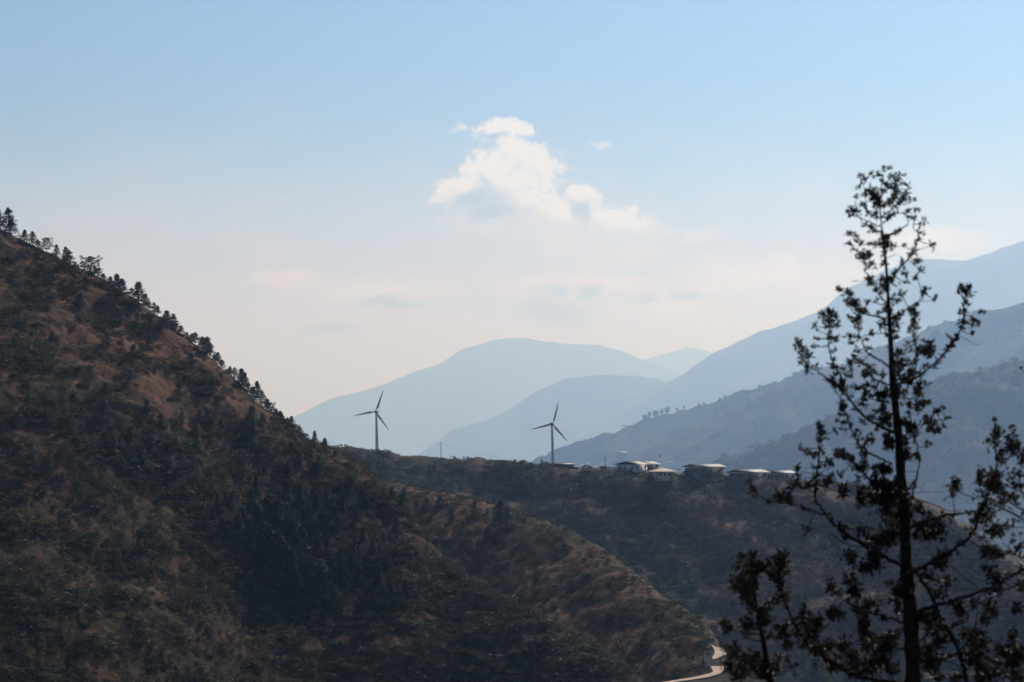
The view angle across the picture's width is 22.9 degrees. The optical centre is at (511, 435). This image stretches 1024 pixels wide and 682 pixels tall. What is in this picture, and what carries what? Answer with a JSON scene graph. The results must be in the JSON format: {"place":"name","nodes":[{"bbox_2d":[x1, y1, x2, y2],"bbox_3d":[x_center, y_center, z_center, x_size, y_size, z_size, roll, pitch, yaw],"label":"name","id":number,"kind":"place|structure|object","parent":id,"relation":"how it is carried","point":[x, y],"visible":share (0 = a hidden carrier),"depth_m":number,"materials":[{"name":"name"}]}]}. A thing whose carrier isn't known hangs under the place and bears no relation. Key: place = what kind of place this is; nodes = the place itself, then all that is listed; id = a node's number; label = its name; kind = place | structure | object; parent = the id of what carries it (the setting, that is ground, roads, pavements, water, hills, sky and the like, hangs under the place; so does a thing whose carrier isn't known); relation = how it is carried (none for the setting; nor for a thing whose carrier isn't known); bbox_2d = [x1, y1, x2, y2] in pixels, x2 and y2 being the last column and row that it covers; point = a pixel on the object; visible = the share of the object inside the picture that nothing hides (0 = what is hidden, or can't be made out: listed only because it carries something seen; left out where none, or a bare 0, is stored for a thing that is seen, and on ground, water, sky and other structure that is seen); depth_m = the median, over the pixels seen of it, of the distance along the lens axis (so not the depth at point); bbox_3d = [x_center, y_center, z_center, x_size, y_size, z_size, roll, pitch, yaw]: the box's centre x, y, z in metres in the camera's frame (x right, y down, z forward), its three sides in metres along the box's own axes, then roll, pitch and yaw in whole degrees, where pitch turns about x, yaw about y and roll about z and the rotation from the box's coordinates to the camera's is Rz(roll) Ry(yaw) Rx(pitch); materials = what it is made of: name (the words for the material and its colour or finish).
{"place":"outdoors","nodes":[
{"label":"outdoors","id":0,"kind":"place"},
{"bbox_2d":[0,228,641,681],"bbox_3d":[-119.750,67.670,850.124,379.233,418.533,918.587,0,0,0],"label":"hillside","id":1,"kind":"structure","parent":0,"point":[160,390],"depth_m":811.88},
{"bbox_2d":[1,207,17,228],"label":"pine tree","id":2,"kind":"object","parent":1,"relation":"on","point":[8,211],"visible":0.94,"depth_m":950.13,"materials":[{"name":"green plant"}]},
{"bbox_2d":[2,219,19,233],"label":"pine tree","id":3,"kind":"object","parent":1,"relation":"on","point":[10,229],"visible":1,"depth_m":948.21,"materials":[{"name":"green plant"}]},
{"bbox_2d":[18,230,31,241],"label":"pine tree","id":4,"kind":"object","parent":1,"relation":"on","point":[24,235],"visible":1,"depth_m":943.98,"materials":[{"name":"green plant"}]},
{"bbox_2d":[26,231,36,244],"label":"pine tree","id":5,"kind":"object","parent":1,"relation":"on","point":[32,235],"visible":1,"depth_m":944.67,"materials":[{"name":"green plant"}]},
{"bbox_2d":[40,237,53,249],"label":"broad pine tree","id":6,"kind":"object","parent":1,"relation":"on","point":[47,243],"visible":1,"depth_m":941.48,"materials":[{"name":"green plant"}]},
{"bbox_2d":[62,250,75,264],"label":"pine tree","id":7,"kind":"object","parent":1,"relation":"on","point":[68,257],"visible":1,"depth_m":932.22,"materials":[{"name":"green plant"}]},
{"bbox_2d":[75,292,87,307],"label":"pine tree","id":8,"kind":"object","parent":1,"relation":"on","point":[80,300],"visible":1,"depth_m":908.30,"materials":[{"name":"green plant"}]},
{"bbox_2d":[84,365,95,380],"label":"pine tree","id":9,"kind":"object","parent":1,"relation":"on","point":[90,370],"visible":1,"depth_m":860.06,"materials":[{"name":"green plant"}]},
{"bbox_2d":[77,254,103,279],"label":"broad pine tree","id":10,"kind":"object","parent":1,"relation":"on","point":[90,268],"visible":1,"depth_m":926.47,"materials":[{"name":"green plant"}]},
{"bbox_2d":[96,399,112,415],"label":"pine tree","id":11,"kind":"object","parent":1,"relation":"on","point":[105,402],"visible":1,"depth_m":842.69,"materials":[{"name":"green plant"}]},
{"bbox_2d":[100,330,113,344],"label":"pine tree","id":12,"kind":"object","parent":1,"relation":"on","point":[106,334],"visible":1,"depth_m":885.71,"materials":[{"name":"green plant"}]},
{"bbox_2d":[109,273,126,294],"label":"pine tree","id":13,"kind":"object","parent":1,"relation":"on","point":[116,282],"visible":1,"depth_m":924.44,"materials":[{"name":"green plant"}]},
{"bbox_2d":[113,278,129,296],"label":"pine tree","id":14,"kind":"object","parent":1,"relation":"on","point":[122,282],"visible":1,"depth_m":923.50,"materials":[{"name":"green plant"}]},
{"bbox_2d":[125,368,135,382],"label":"pine tree","id":15,"kind":"object","parent":1,"relation":"on","point":[130,372],"visible":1,"depth_m":868.85,"materials":[{"name":"green plant"}]},
{"bbox_2d":[127,344,140,356],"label":"pine tree","id":16,"kind":"object","parent":1,"relation":"on","point":[132,350],"visible":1,"depth_m":885.36,"materials":[{"name":"green plant"}]},
{"bbox_2d":[129,281,147,305],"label":"pine tree","id":17,"kind":"object","parent":1,"relation":"on","point":[137,294],"visible":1,"depth_m":923.23,"materials":[{"name":"green plant"}]},
{"bbox_2d":[139,399,151,412],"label":"pine tree","id":18,"kind":"object","parent":1,"relation":"on","point":[145,401],"visible":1,"depth_m":853.48,"materials":[{"name":"green plant"}]},
{"bbox_2d":[143,334,156,349],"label":"pine tree","id":19,"kind":"object","parent":1,"relation":"on","point":[149,340],"visible":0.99,"depth_m":899.74,"materials":[{"name":"green plant"}]},
{"bbox_2d":[144,315,155,330],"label":"pine tree","id":20,"kind":"object","parent":1,"relation":"on","point":[149,322],"visible":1,"depth_m":911.77,"materials":[{"name":"green plant"}]},
{"bbox_2d":[157,412,168,426],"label":"pine tree","id":21,"kind":"object","parent":1,"relation":"on","point":[161,416],"visible":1,"depth_m":852.83,"materials":[{"name":"green plant"}]},
{"bbox_2d":[161,310,174,325],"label":"pine tree","id":22,"kind":"object","parent":1,"relation":"on","point":[166,318],"visible":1,"depth_m":917.89,"materials":[{"name":"green plant"}]},
{"bbox_2d":[171,382,184,398],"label":"pine tree","id":23,"kind":"object","parent":1,"relation":"on","point":[178,386],"visible":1,"depth_m":878.34,"materials":[{"name":"green plant"}]},
{"bbox_2d":[190,423,203,437],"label":"pine tree","id":24,"kind":"object","parent":1,"relation":"on","point":[196,431],"visible":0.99,"depth_m":863.00,"materials":[{"name":"green plant"}]},
{"bbox_2d":[191,437,202,448],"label":"pine tree","id":25,"kind":"object","parent":1,"relation":"on","point":[198,442],"visible":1,"depth_m":854.30,"materials":[{"name":"green plant"}]},
{"bbox_2d":[195,410,204,421],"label":"pine tree","id":26,"kind":"object","parent":1,"relation":"on","point":[199,415],"visible":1,"depth_m":872.80,"materials":[{"name":"green plant"}]},
{"bbox_2d":[198,336,216,354],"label":"pine tree","id":27,"kind":"object","parent":1,"relation":"on","point":[207,339],"visible":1,"depth_m":915.58,"materials":[{"name":"green plant"}]},
{"bbox_2d":[0,347,419,681],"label":"hillside green scrub","id":28,"kind":"object","parent":1,"relation":"on","point":[207,562],"visible":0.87,"depth_m":807.99,"materials":[{"name":"green plant"}]},
{"bbox_2d":[204,415,219,431],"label":"pine tree","id":29,"kind":"object","parent":1,"relation":"on","point":[210,421],"visible":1,"depth_m":873.75,"materials":[{"name":"green plant"}]},
{"bbox_2d":[208,378,218,391],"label":"pine tree","id":30,"kind":"object","parent":1,"relation":"on","point":[212,383],"visible":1,"depth_m":890.26,"materials":[{"name":"green plant"}]},
{"bbox_2d":[213,493,223,514],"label":"conifer tree","id":31,"kind":"object","parent":1,"relation":"on","point":[217,500],"visible":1,"depth_m":829.43,"materials":[{"name":"green plant"}]},
{"bbox_2d":[226,491,235,510],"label":"conifer tree","id":32,"kind":"object","parent":1,"relation":"on","point":[230,501],"visible":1,"depth_m":836.01,"materials":[{"name":"green plant"}]},
{"bbox_2d":[231,512,244,537],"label":"conifer tree","id":33,"kind":"object","parent":1,"relation":"on","point":[238,524],"visible":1,"depth_m":824.29,"materials":[{"name":"green plant"}]},
{"bbox_2d":[233,368,248,385],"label":"pine tree","id":34,"kind":"object","parent":1,"relation":"on","point":[239,377],"visible":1,"depth_m":909.13,"materials":[{"name":"green plant"}]},
{"bbox_2d":[238,506,247,523],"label":"conifer tree","id":35,"kind":"object","parent":1,"relation":"on","point":[243,514],"visible":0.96,"depth_m":829.62,"materials":[{"name":"green plant"}]},
{"bbox_2d":[239,372,250,388],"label":"pine tree","id":36,"kind":"object","parent":1,"relation":"on","point":[244,380],"visible":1,"depth_m":909.67,"materials":[{"name":"green plant"}]},
{"bbox_2d":[242,406,260,422],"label":"pine tree","id":37,"kind":"object","parent":1,"relation":"on","point":[252,412],"visible":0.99,"depth_m":885.94,"materials":[{"name":"green plant"}]},
{"bbox_2d":[243,418,260,432],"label":"pine tree","id":38,"kind":"object","parent":1,"relation":"on","point":[252,422],"visible":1,"depth_m":880.04,"materials":[{"name":"green plant"}]},
{"bbox_2d":[252,476,261,496],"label":"conifer tree","id":39,"kind":"object","parent":1,"relation":"on","point":[255,485],"visible":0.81,"depth_m":855.58,"materials":[{"name":"green plant"}]},
{"bbox_2d":[250,381,263,400],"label":"pine tree","id":40,"kind":"object","parent":1,"relation":"on","point":[257,386],"visible":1,"depth_m":910.68,"materials":[{"name":"green plant"}]},
{"bbox_2d":[257,413,270,426],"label":"pine tree","id":41,"kind":"object","parent":1,"relation":"on","point":[262,419],"visible":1,"depth_m":887.09,"materials":[{"name":"green plant"}]},
{"bbox_2d":[263,398,272,410],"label":"pine tree","id":42,"kind":"object","parent":1,"relation":"on","point":[266,402],"visible":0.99,"depth_m":907.64,"materials":[{"name":"green plant"}]},
{"bbox_2d":[275,460,288,472],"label":"pine tree","id":43,"kind":"object","parent":1,"relation":"on","point":[281,463],"visible":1,"depth_m":871.16,"materials":[{"name":"green plant"}]},
{"bbox_2d":[281,460,293,474],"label":"pine tree","id":44,"kind":"object","parent":1,"relation":"on","point":[288,462],"visible":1,"depth_m":870.62,"materials":[{"name":"green plant"}]},
{"bbox_2d":[294,482,305,510],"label":"conifer tree","id":45,"kind":"object","parent":1,"relation":"on","point":[299,497],"visible":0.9,"depth_m":856.59,"materials":[{"name":"green plant"}]},
{"bbox_2d":[292,450,307,463],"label":"pine tree","id":46,"kind":"object","parent":1,"relation":"on","point":[299,454],"visible":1,"depth_m":876.86,"materials":[{"name":"green plant"}]},
{"bbox_2d":[310,533,326,566],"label":"conifer tree","id":47,"kind":"object","parent":1,"relation":"on","point":[317,548],"visible":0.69,"depth_m":825.28,"materials":[{"name":"green plant"}]},
{"bbox_2d":[307,557,330,599],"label":"conifer tree","id":48,"kind":"object","parent":1,"relation":"on","point":[320,577],"visible":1,"depth_m":814.68,"materials":[{"name":"green plant"}]},
{"bbox_2d":[313,455,325,467],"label":"pine tree","id":49,"kind":"object","parent":1,"relation":"on","point":[319,457],"visible":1,"depth_m":878.34,"materials":[{"name":"green plant"}]},
{"bbox_2d":[0,224,649,681],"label":"hillside scrub","id":50,"kind":"object","parent":1,"relation":"on","point":[460,572],"depth_m":806.01,"materials":[{"name":"green plant"}]},
{"bbox_2d":[319,438,330,451],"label":"pine tree","id":51,"kind":"object","parent":1,"relation":"on","point":[325,443],"visible":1,"depth_m":893.99,"materials":[{"name":"green plant"}]},
{"bbox_2d":[323,545,335,576],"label":"conifer tree","id":52,"kind":"object","parent":1,"relation":"on","point":[328,558],"visible":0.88,"depth_m":826.51,"materials":[{"name":"green plant"}]},
{"bbox_2d":[343,475,350,496],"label":"conifer tree","id":53,"kind":"object","parent":1,"relation":"on","point":[346,484],"visible":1,"depth_m":870.05,"materials":[{"name":"green plant"}]},
{"bbox_2d":[355,484,368,510],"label":"conifer tree","id":54,"kind":"object","parent":1,"relation":"on","point":[362,497],"visible":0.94,"depth_m":863.87,"materials":[{"name":"green plant"}]},
{"bbox_2d":[360,527,366,543],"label":"conifer tree","id":55,"kind":"object","parent":1,"relation":"on","point":[363,538],"visible":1,"depth_m":839.33,"materials":[{"name":"green plant"}]},
{"bbox_2d":[368,536,377,554],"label":"conifer tree","id":56,"kind":"object","parent":1,"relation":"on","point":[372,548],"visible":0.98,"depth_m":837.21,"materials":[{"name":"green plant"}]},
{"bbox_2d":[386,516,407,544],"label":"pine tree","id":57,"kind":"object","parent":1,"relation":"on","point":[396,522],"visible":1,"depth_m":841.88,"materials":[{"name":"green plant"}]},
{"bbox_2d":[400,578,410,598],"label":"conifer tree","id":58,"kind":"object","parent":1,"relation":"on","point":[405,585],"visible":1,"depth_m":810.04,"materials":[{"name":"green plant"}]},
{"bbox_2d":[564,630,588,640],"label":"shrub","id":59,"kind":"object","parent":1,"relation":"on","point":[573,636],"visible":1,"depth_m":776.54,"materials":[{"name":"green plant"}]},
{"bbox_2d":[286,338,679,451],"bbox_3d":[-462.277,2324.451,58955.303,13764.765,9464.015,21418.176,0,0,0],"label":"mountain","id":60,"kind":"structure","parent":0,"point":[435,404],"depth_m":61036.24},
{"bbox_2d":[0,0,1023,418],"label":"sky","id":61,"kind":"structure","parent":0,"point":[344,197],"materials":[{"name":"blue"}]},
{"bbox_2d":[417,375,666,458],"bbox_3d":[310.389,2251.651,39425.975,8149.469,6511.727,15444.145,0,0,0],"label":"mountain","id":62,"kind":"structure","parent":0,"point":[585,403],"depth_m":41099.03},
{"bbox_2d":[379,479,720,681],"bbox_3d":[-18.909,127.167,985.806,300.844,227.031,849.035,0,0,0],"label":"spur","id":63,"kind":"structure","parent":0,"point":[567,609],"depth_m":918.87,"materials":[{"name":"plant"}]},
{"bbox_2d":[398,488,408,501],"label":"pine tree","id":64,"kind":"object","parent":63,"relation":"on","point":[403,492],"visible":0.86,"depth_m":1065.44,"materials":[{"name":"green plant"}]},
{"bbox_2d":[420,497,431,508],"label":"pine tree","id":65,"kind":"object","parent":63,"relation":"on","point":[426,501],"visible":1,"depth_m":1045.99,"materials":[{"name":"green plant"}]},
{"bbox_2d":[434,495,444,506],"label":"pine tree","id":66,"kind":"object","parent":63,"relation":"on","point":[439,498],"visible":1,"depth_m":1040.95,"materials":[{"name":"green plant"}]},
{"bbox_2d":[442,506,459,520],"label":"pine tree","id":67,"kind":"object","parent":63,"relation":"on","point":[451,512],"visible":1,"depth_m":1016.51,"materials":[{"name":"green plant"}]},
{"bbox_2d":[456,519,467,531],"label":"pine tree","id":68,"kind":"object","parent":63,"relation":"on","point":[462,523],"visible":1,"depth_m":1002.33,"materials":[{"name":"green plant"}]},
{"bbox_2d":[468,501,480,514],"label":"pine tree","id":69,"kind":"object","parent":63,"relation":"on","point":[474,506],"visible":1,"depth_m":1015.29,"materials":[{"name":"green plant"}]},
{"bbox_2d":[482,527,494,538],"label":"pine tree","id":70,"kind":"object","parent":63,"relation":"on","point":[487,530],"visible":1,"depth_m":985.03,"materials":[{"name":"green plant"}]},
{"bbox_2d":[489,499,506,531],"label":"pine tree","id":71,"kind":"object","parent":63,"relation":"on","point":[499,505],"visible":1,"depth_m":987.58,"materials":[{"name":"green plant"}]},
{"bbox_2d":[494,504,518,528],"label":"pine tree","id":72,"kind":"object","parent":63,"relation":"on","point":[506,512],"visible":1,"depth_m":984.88,"materials":[{"name":"green plant"}]},
{"bbox_2d":[378,478,716,681],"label":"spur scrub","id":73,"kind":"object","parent":63,"relation":"on","point":[627,605],"visible":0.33,"depth_m":915.19,"materials":[{"name":"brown plant"}]},
{"bbox_2d":[388,485,716,672],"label":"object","id":74,"kind":"object","parent":63,"relation":"on","point":[622,562],"visible":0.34,"depth_m":968.55,"materials":[{"name":"green plant"}]},
{"bbox_2d":[644,348,711,374],"bbox_3d":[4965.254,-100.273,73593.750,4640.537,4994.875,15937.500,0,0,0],"label":"mountain","id":75,"kind":"structure","parent":0,"point":[682,361],"depth_m":74083.02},
{"bbox_2d":[336,446,1023,681],"bbox_3d":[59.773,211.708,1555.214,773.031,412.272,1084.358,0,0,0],"label":"ridge","id":76,"kind":"structure","parent":0,"point":[681,519],"depth_m":1575.26,"materials":[{"name":"green plant"}]},
{"bbox_2d":[354,391,388,450],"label":"wind turbine","id":77,"kind":"object","parent":76,"relation":"on","point":[376,411],"visible":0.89,"depth_m":1744.03,"materials":[{"name":"paint"}]},
{"bbox_2d":[531,404,566,466],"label":"wind turbine","id":78,"kind":"object","parent":76,"relation":"on","point":[552,442],"visible":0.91,"depth_m":1719.02,"materials":[{"name":"paint"}]},
{"bbox_2d":[552,463,574,468],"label":"dark hut","id":79,"kind":"object","parent":76,"relation":"on","point":[565,465],"visible":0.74,"depth_m":1686.36,"materials":[{"name":"brick"}]},
{"bbox_2d":[613,461,650,472],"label":"white house","id":80,"kind":"structure","parent":76,"relation":"on","point":[633,466],"depth_m":1647.31,"materials":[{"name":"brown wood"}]},
{"bbox_2d":[641,461,659,470],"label":"house wing","id":81,"kind":"structure","parent":76,"relation":"on","point":[653,465],"depth_m":1665.24,"materials":[{"name":"white paint"}]},
{"bbox_2d":[649,468,677,480],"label":"hipped house","id":82,"kind":"structure","parent":76,"relation":"on","point":[662,474],"depth_m":1623.08,"materials":[{"name":"white wood"}]},
{"bbox_2d":[328,445,1011,564],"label":"ridge crest scrub","id":83,"kind":"object","parent":76,"relation":"on","point":[590,472],"visible":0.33,"depth_m":1650.07,"materials":[{"name":"green plant"}]},
{"bbox_2d":[333,444,1023,681],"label":"ridge scrub","id":84,"kind":"object","parent":76,"relation":"on","point":[830,570],"visible":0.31,"depth_m":1568.49,"materials":[{"name":"green plant"}]},
{"bbox_2d":[682,464,726,479],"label":"long hall","id":85,"kind":"structure","parent":76,"relation":"on","point":[698,470],"depth_m":1639.20,"materials":[{"name":"stone"}]},
{"bbox_2d":[725,469,770,481],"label":"long hall","id":86,"kind":"structure","parent":76,"relation":"on","point":[748,473],"depth_m":1636.25,"materials":[{"name":"stone"}]},
{"bbox_2d":[767,470,795,480],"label":"long hall","id":87,"kind":"structure","parent":76,"relation":"on","point":[784,474],"depth_m":1649.54,"materials":[{"name":"stone"}]},
{"bbox_2d":[665,666,723,681],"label":"road","id":88,"kind":"structure","parent":0,"point":[716,670],"depth_m":770.75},
{"bbox_2d":[391,451,1023,564],"bbox_3d":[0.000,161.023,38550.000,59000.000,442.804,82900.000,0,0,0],"label":"ground","id":89,"kind":"structure","parent":0,"point":[405,453],"depth_m":46992.12,"materials":[{"name":"beige soil"}]},
{"bbox_2d":[717,548,781,681],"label":"cedar sapling","id":90,"kind":"object","parent":89,"relation":"on","point":[752,568],"visible":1,"depth_m":28.56,"materials":[{"name":"green plant"}]},
{"bbox_2d":[744,164,1023,681],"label":"cedar tree","id":91,"kind":"object","parent":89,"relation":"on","point":[912,613],"visible":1,"depth_m":29.93,"materials":[{"name":"green plant"}]},
{"bbox_2d":[963,366,1023,561],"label":"tree","id":92,"kind":"object","parent":89,"relation":"on","point":[1019,484],"visible":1,"depth_m":27.11,"materials":[{"name":"green plant"}]},
{"bbox_2d":[676,646,745,681],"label":"road bench","id":93,"kind":"object","parent":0,"point":[710,661],"visible":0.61,"depth_m":777.23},
{"bbox_2d":[678,647,733,678],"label":"road bank scrub","id":94,"kind":"object","parent":93,"relation":"on","point":[698,671],"visible":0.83,"depth_m":778.84,"materials":[{"name":"green plant"}]},
{"bbox_2d":[711,644,725,658],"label":"road","id":95,"kind":"structure","parent":0,"point":[718,653],"depth_m":806.14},
{"bbox_2d":[581,329,948,472],"bbox_3d":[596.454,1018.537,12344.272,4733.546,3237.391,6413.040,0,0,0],"label":"hill","id":96,"kind":"structure","parent":0,"point":[734,437],"depth_m":13470.66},
{"bbox_2d":[616,451,627,458],"bbox_3d":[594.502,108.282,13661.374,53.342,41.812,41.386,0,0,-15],"label":"house","id":97,"kind":"structure","parent":96,"relation":"on","point":[621,454],"depth_m":13646.87,"materials":[{"name":"stone"}]},
{"bbox_2d":[579,330,931,467],"bbox_3d":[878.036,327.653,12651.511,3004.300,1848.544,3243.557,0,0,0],"label":"hill trees","id":98,"kind":"object","parent":96,"relation":"on","point":[778,407],"visible":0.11,"depth_m":13568.05,"materials":[{"name":"plant"}]},
{"bbox_2d":[529,302,1023,467],"bbox_3d":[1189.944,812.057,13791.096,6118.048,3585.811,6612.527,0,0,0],"label":"hill","id":99,"kind":"structure","parent":0,"point":[662,427],"depth_m":15029.06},
{"bbox_2d":[525,302,1023,463],"bbox_3d":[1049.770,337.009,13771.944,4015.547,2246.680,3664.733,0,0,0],"label":"hill trees","id":100,"kind":"object","parent":99,"relation":"on","point":[1018,330],"visible":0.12,"depth_m":15041.41,"materials":[{"name":"plant"}]},
{"bbox_2d":[550,241,1023,451],"bbox_3d":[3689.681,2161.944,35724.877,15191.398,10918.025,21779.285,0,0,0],"label":"mountain","id":101,"kind":"structure","parent":0,"point":[769,356],"depth_m":38141.33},
{"bbox_2d":[676,360,1023,552],"bbox_3d":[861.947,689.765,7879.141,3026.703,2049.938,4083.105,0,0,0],"label":"forest slope","id":102,"kind":"structure","parent":0,"point":[1009,402],"depth_m":8374.78,"materials":[{"name":"blue plant"}]},
{"bbox_2d":[676,357,1023,552],"bbox_3d":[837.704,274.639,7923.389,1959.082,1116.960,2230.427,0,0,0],"label":"forest","id":103,"kind":"object","parent":102,"relation":"on","point":[870,425],"visible":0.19,"depth_m":8376.07,"materials":[{"name":"plant"}]},
{"bbox_2d":[923,670,997,678],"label":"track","id":104,"kind":"structure","parent":0,"point":[948,672],"depth_m":1437.08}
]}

